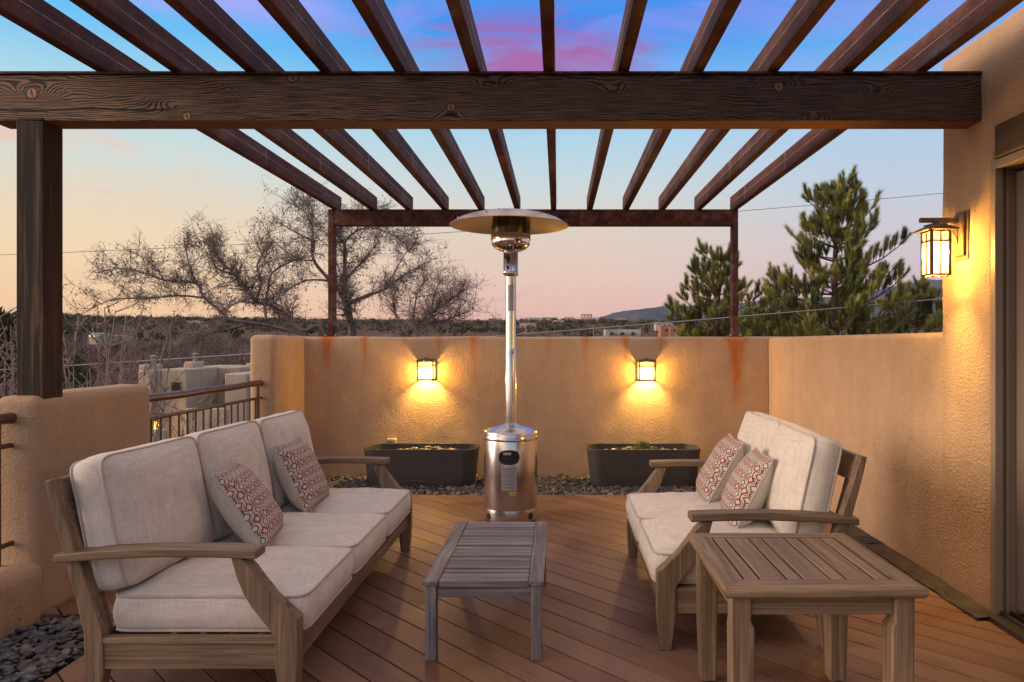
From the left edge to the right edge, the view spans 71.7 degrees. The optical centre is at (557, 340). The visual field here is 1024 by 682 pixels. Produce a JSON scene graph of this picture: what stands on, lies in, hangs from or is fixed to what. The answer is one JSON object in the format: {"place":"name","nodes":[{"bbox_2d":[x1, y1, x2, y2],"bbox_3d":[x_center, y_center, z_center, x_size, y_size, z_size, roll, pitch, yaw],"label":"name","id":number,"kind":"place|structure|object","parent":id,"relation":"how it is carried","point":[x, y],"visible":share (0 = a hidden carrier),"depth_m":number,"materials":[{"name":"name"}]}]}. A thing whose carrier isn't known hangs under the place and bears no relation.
{"place":"outdoors","nodes":[
{"label":"outdoors","id":0,"kind":"place"},
{"bbox_2d":[0,298,942,369],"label":"power line","id":1,"kind":"object","parent":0,"point":[556,331],"visible":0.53,"depth_m":12.49,"materials":[{"name":"grey metal"}]},
{"bbox_2d":[13,321,941,380],"bbox_3d":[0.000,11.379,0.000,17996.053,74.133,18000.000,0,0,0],"label":"ground","id":2,"kind":"structure","parent":0,"point":[364,332],"depth_m":424.83,"materials":[{"name":"plant"}]},
{"bbox_2d":[0,306,16,397],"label":"juniper tree","id":3,"kind":"object","parent":2,"relation":"on","point":[6,320],"visible":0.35,"depth_m":21.80,"materials":[{"name":"grey plant"}]},
{"bbox_2d":[0,307,76,398],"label":"bare shrub","id":4,"kind":"object","parent":2,"relation":"on","point":[11,370],"visible":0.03,"depth_m":7.02,"materials":[{"name":"brown plant"}]},
{"bbox_2d":[63,320,90,356],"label":"juniper tree","id":5,"kind":"object","parent":2,"relation":"on","point":[71,336],"visible":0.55,"depth_m":139.97,"materials":[{"name":"green plant"}]},
{"bbox_2d":[63,349,96,388],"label":"juniper tree","id":6,"kind":"object","parent":2,"relation":"on","point":[77,376],"visible":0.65,"depth_m":59.43,"materials":[{"name":"green plant"}]},
{"bbox_2d":[88,333,108,343],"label":"house","id":7,"kind":"structure","parent":2,"relation":"on","point":[92,341],"depth_m":149.25,"materials":[{"name":"white paint"}]},
{"bbox_2d":[93,324,137,382],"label":"juniper tree","id":8,"kind":"object","parent":2,"relation":"on","point":[116,347],"visible":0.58,"depth_m":129.94,"materials":[{"name":"grey plant"}]},
{"bbox_2d":[79,353,158,432],"bbox_3d":[-6.006,2.968,9.375,1.457,5.632,1.169,0,0,-12],"label":"bare shrub","id":9,"kind":"object","parent":2,"relation":"on","point":[125,375],"visible":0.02,"depth_m":9.41,"materials":[{"name":"brown plant"}]},
{"bbox_2d":[112,335,131,341],"bbox_3d":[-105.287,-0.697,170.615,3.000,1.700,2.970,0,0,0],"label":"house","id":10,"kind":"structure","parent":2,"relation":"on","point":[127,336],"depth_m":170.00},
{"bbox_2d":[63,296,185,441],"bbox_3d":[-5.298,2.536,8.221,1.595,6.417,1.584,0,0,0],"label":"bare shrub","id":11,"kind":"object","parent":2,"relation":"on","point":[130,377],"visible":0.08,"depth_m":8.23,"materials":[{"name":"brown plant"}]},
{"bbox_2d":[16,324,289,386],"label":"juniper scrub","id":12,"kind":"object","parent":2,"relation":"on","point":[163,337],"visible":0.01,"depth_m":317.13,"materials":[{"name":"plant"}]},
{"bbox_2d":[63,207,324,366],"bbox_3d":[-7.737,0.607,15.646,5.435,7.242,2.169,0,0,-17],"label":"bare tree","id":13,"kind":"object","parent":2,"relation":"on","point":[213,253],"visible":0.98,"depth_m":15.56,"materials":[{"name":"brown plant"}]},
{"bbox_2d":[154,375,233,440],"bbox_3d":[-4.838,3.105,9.016,1.236,5.304,1.262,0,0,0],"label":"bare shrub","id":14,"kind":"object","parent":2,"relation":"on","point":[182,430],"visible":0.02,"depth_m":9.30,"materials":[{"name":"brown plant"}]},
{"bbox_2d":[139,353,250,441],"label":"adobe house","id":15,"kind":"structure","parent":2,"relation":"on","point":[201,374],"depth_m":38.64,"materials":[{"name":"beige concrete"}]},
{"bbox_2d":[171,382,181,390],"bbox_3d":[-20.493,2.440,38.013,0.542,0.461,0.175,0,0,0],"label":"window","id":16,"kind":"structure","parent":15,"relation":"in","point":[176,386],"depth_m":37.93,"materials":[{"name":"black glass"}]},
{"bbox_2d":[0,332,395,396],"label":"valley brush","id":17,"kind":"object","parent":2,"relation":"on","point":[224,346],"visible":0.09,"depth_m":167.18,"materials":[{"name":"brown plant"}]},
{"bbox_2d":[255,175,449,335],"bbox_3d":[-4.923,0.357,16.948,4.625,9.242,2.151,0,0,0],"label":"bare tree","id":18,"kind":"object","parent":2,"relation":"on","point":[346,301],"visible":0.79,"depth_m":16.81,"materials":[{"name":"brown plant"}]},
{"bbox_2d":[374,249,501,336],"bbox_3d":[-3.126,0.963,19.156,3.714,7.096,2.503,0,0,0],"label":"bare tree","id":19,"kind":"object","parent":2,"relation":"on","point":[438,303],"visible":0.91,"depth_m":18.92,"materials":[{"name":"brown plant"}]},
{"bbox_2d":[1,312,940,336],"bbox_3d":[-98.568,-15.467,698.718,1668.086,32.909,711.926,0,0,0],"label":"juniper woods","id":20,"kind":"object","parent":2,"relation":"on","point":[568,326],"visible":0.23,"depth_m":512.42,"materials":[{"name":"green plant"}]},
{"bbox_2d":[1,306,942,344],"bbox_3d":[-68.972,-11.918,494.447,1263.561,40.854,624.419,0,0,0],"label":"winter brush","id":21,"kind":"object","parent":2,"relation":"on","point":[320,324],"visible":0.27,"depth_m":457.73,"materials":[{"name":"brown plant"}]},
{"bbox_2d":[3,193,941,254],"bbox_3d":[0.363,-7.071,34.000,95.202,6.820,0.023,0,0,0],"label":"power line","id":22,"kind":"object","parent":2,"relation":"on","point":[451,232],"visible":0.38,"depth_m":33.99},
{"bbox_2d":[0,478,984,681],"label":"terrace base","id":23,"kind":"object","parent":2,"relation":"on","point":[56,670],"depth_m":3.02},
{"bbox_2d":[0,614,113,681],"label":"pebbles","id":24,"kind":"object","parent":23,"relation":"on","point":[20,647],"visible":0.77,"depth_m":3.13,"materials":[{"name":"stone"}]},
{"bbox_2d":[0,384,149,639],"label":"stucco pier","id":25,"kind":"structure","parent":23,"relation":"on","point":[52,438],"depth_m":3.58,"materials":[{"name":"beige paint"}]},
{"bbox_2d":[0,412,16,565],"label":"metal railing","id":26,"kind":"object","parent":25,"relation":"on","point":[8,418],"visible":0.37,"depth_m":3.47,"materials":[{"name":"brown paint"}]},
{"bbox_2d":[149,380,262,442],"bbox_3d":[-2.730,0.782,5.515,0.053,0.855,1.971,0,0,0],"label":"metal railing","id":27,"kind":"object","parent":25,"relation":"on","point":[190,393],"visible":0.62,"depth_m":5.44,"materials":[{"name":"brown metal"}]},
{"bbox_2d":[0,0,1023,398],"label":"pergola","id":28,"kind":"object","parent":25,"relation":"on","point":[334,98],"visible":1,"depth_m":3.60,"materials":[{"name":"wood"}]},
{"bbox_2d":[325,473,697,494],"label":"pebbles","id":29,"kind":"object","parent":23,"relation":"on","point":[573,484],"visible":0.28,"depth_m":6.59,"materials":[{"name":"stone"}]},
{"bbox_2d":[364,443,479,486],"bbox_3d":[-1.309,1.194,6.840,1.081,0.352,0.440,0,0,0],"label":"planter","id":30,"kind":"object","parent":29,"relation":"on","point":[450,464],"visible":0.99,"depth_m":6.63,"materials":[{"name":"plastic"}]},
{"bbox_2d":[586,440,700,486],"bbox_3d":[0.819,1.160,6.804,1.081,0.421,0.512,0,0,0],"label":"planter","id":31,"kind":"object","parent":29,"relation":"on","point":[619,464],"visible":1,"depth_m":6.63,"materials":[{"name":"ceramic"}]},
{"bbox_2d":[42,495,1023,681],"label":"deck","id":32,"kind":"structure","parent":23,"relation":"on","point":[599,622],"depth_m":3.31,"materials":[{"name":"brown wood"}]},
{"bbox_2d":[45,410,411,681],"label":"sofa","id":33,"kind":"object","parent":32,"relation":"on","point":[147,530],"visible":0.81,"depth_m":2.72,"materials":[{"name":"beige fabric"}]},
{"bbox_2d":[211,463,282,546],"bbox_3d":[-1.468,0.780,3.348,0.186,0.426,0.426,-33,5,-9],"label":"throw pillow","id":34,"kind":"object","parent":33,"relation":"on","point":[247,505],"visible":0.94,"depth_m":3.20,"materials":[{"name":"multicoloured fabric"}]},
{"bbox_2d":[273,437,329,512],"bbox_3d":[-1.476,0.771,4.061,0.180,0.426,0.426,-26,0,-1],"label":"throw pillow","id":35,"kind":"object","parent":33,"relation":"on","point":[301,478],"visible":0.97,"depth_m":3.91,"materials":[{"name":"multicoloured fabric"}]},
{"bbox_2d":[423,521,546,660],"bbox_3d":[-0.319,1.198,3.525,0.518,0.343,1.010,0,0,0],"label":"coffee table","id":36,"kind":"object","parent":32,"relation":"on","point":[488,559],"visible":1,"depth_m":3.20,"materials":[{"name":"grey wood"}]},
{"bbox_2d":[449,208,567,521],"bbox_3d":[-0.375,0.186,5.450,0.912,2.367,0.912,0,0,0],"label":"patio heater","id":37,"kind":"object","parent":32,"relation":"on","point":[510,469],"visible":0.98,"depth_m":5.32,"materials":[{"name":"silver metal"}]},
{"bbox_2d":[626,411,866,650],"bbox_3d":[0.895,0.903,3.830,0.953,0.935,1.434,0,0,0],"label":"loveseat","id":38,"kind":"object","parent":32,"relation":"on","point":[809,465],"visible":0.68,"depth_m":3.24,"materials":[{"name":"beige fabric"}]},
{"bbox_2d":[696,433,743,502],"bbox_3d":[0.975,0.772,4.232,0.179,0.426,0.426,30,2,3],"label":"throw pillow","id":39,"kind":"object","parent":38,"relation":"on","point":[725,457],"visible":0.76,"depth_m":4.07,"materials":[{"name":"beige fabric"}]},
{"bbox_2d":[720,446,774,527],"bbox_3d":[0.987,0.772,3.674,0.187,0.426,0.426,28,2,3],"label":"throw pillow","id":40,"kind":"object","parent":38,"relation":"on","point":[748,484],"visible":0.76,"depth_m":3.52,"materials":[{"name":"multicoloured fabric"}]},
{"bbox_2d":[687,533,928,681],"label":"side table","id":41,"kind":"object","parent":32,"relation":"on","point":[835,579],"visible":1,"depth_m":2.38,"materials":[{"name":"brown wood"}]},
{"bbox_2d":[250,332,948,579],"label":"parapet wall","id":42,"kind":"structure","parent":23,"relation":"on","point":[876,400],"depth_m":7.24,"materials":[{"name":"beige paint"}]},
{"bbox_2d":[387,438,396,442],"bbox_3d":[-1.699,1.033,7.224,0.096,0.072,0.052,0,0,0],"label":"outlet box","id":43,"kind":"object","parent":42,"relation":"attached to","point":[391,440],"visible":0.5,"depth_m":7.21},
{"bbox_2d":[415,357,436,379],"bbox_3d":[-1.337,0.280,7.176,0.194,0.225,0.153,0,0,0],"label":"wall lantern","id":44,"kind":"object","parent":42,"relation":"attached to","point":[428,367],"depth_m":7.22,"materials":[{"name":"white glass"}]},
{"bbox_2d":[636,358,656,379],"bbox_3d":[0.898,0.285,7.176,0.194,0.225,0.153,0,0,0],"label":"wall lantern","id":45,"kind":"object","parent":42,"relation":"attached to","point":[644,367],"depth_m":7.23,"materials":[{"name":"white glass"}]},
{"bbox_2d":[829,7,1023,643],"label":"house","id":46,"kind":"structure","parent":23,"relation":"on","point":[983,403],"depth_m":3.55,"materials":[{"name":"paint"}]},
{"bbox_2d":[913,209,969,277],"bbox_3d":[2.042,-0.513,3.760,0.235,0.353,0.164,0,0,0],"label":"wall sconce","id":47,"kind":"object","parent":46,"relation":"attached to","point":[959,229],"depth_m":3.72,"materials":[{"name":"brown metal"}]},
{"bbox_2d":[987,149,1023,643],"bbox_3d":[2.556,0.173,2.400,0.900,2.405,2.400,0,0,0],"label":"sliding door","id":48,"kind":"structure","parent":46,"relation":"in","point":[1007,184],"depth_m":3.47,"materials":[{"name":"brown glass"}]},
{"bbox_2d":[519,323,535,332],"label":"house","id":49,"kind":"structure","parent":2,"relation":"on","point":[523,325],"depth_m":480.00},
{"bbox_2d":[530,317,546,320],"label":"house","id":50,"kind":"structure","parent":2,"relation":"on","point":[532,318],"depth_m":760.00,"materials":[{"name":"beige paint"}]},
{"bbox_2d":[581,314,591,318],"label":"house","id":51,"kind":"structure","parent":2,"relation":"on","point":[586,315],"depth_m":900.00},
{"bbox_2d":[585,317,599,319],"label":"house","id":52,"kind":"structure","parent":2,"relation":"on","point":[588,318],"depth_m":760.00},
{"bbox_2d":[596,323,617,336],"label":"juniper tree","id":53,"kind":"object","parent":2,"relation":"on","point":[609,329],"visible":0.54,"depth_m":240.61,"materials":[{"name":"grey plant"}]},
{"bbox_2d":[604,329,640,336],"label":"house","id":54,"kind":"structure","parent":2,"relation":"on","point":[630,332],"depth_m":260.00,"materials":[{"name":"white paint"}]},
{"bbox_2d":[654,322,672,330],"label":"house","id":55,"kind":"structure","parent":2,"relation":"on","point":[656,327],"depth_m":360.00,"materials":[{"name":"white paint"}]},
{"bbox_2d":[658,325,688,336],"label":"house","id":56,"kind":"structure","parent":2,"relation":"on","point":[666,330],"depth_m":330.00,"materials":[{"name":"concrete"}]},
{"bbox_2d":[663,237,774,336],"bbox_3d":[3.444,1.817,15.032,2.470,8.164,2.378,0,0,32],"label":"pine tree","id":57,"kind":"object","parent":2,"relation":"on","point":[715,273],"visible":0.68,"depth_m":14.82,"materials":[{"name":"green plant"}]},
{"bbox_2d":[742,280,821,336],"bbox_3d":[5.305,2.208,16.898,2.552,7.456,2.933,0,0,0],"label":"pine tree","id":58,"kind":"object","parent":2,"relation":"on","point":[772,303],"visible":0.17,"depth_m":16.78,"materials":[{"name":"green plant"}]},
{"bbox_2d":[745,164,942,336],"bbox_3d":[5.238,1.276,13.397,3.128,9.207,3.255,0,0,-19],"label":"pine tree","id":59,"kind":"object","parent":2,"relation":"on","point":[842,206],"visible":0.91,"depth_m":13.14,"materials":[{"name":"green plant"}]},
{"bbox_2d":[864,273,942,333],"bbox_3d":[7.581,2.235,14.974,2.235,7.377,2.174,0,0,31],"label":"pine tree","id":60,"kind":"object","parent":2,"relation":"on","point":[920,291],"visible":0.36,"depth_m":14.78,"materials":[{"name":"green plant"}]},
{"bbox_2d":[0,0,1023,320],"label":"sky","id":61,"kind":"structure","parent":0,"point":[117,182],"materials":[{"name":"blue"}]},
{"bbox_2d":[602,279,942,320],"bbox_3d":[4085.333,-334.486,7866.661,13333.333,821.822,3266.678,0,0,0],"label":"mountains","id":62,"kind":"structure","parent":0,"point":[659,313],"depth_m":7437.14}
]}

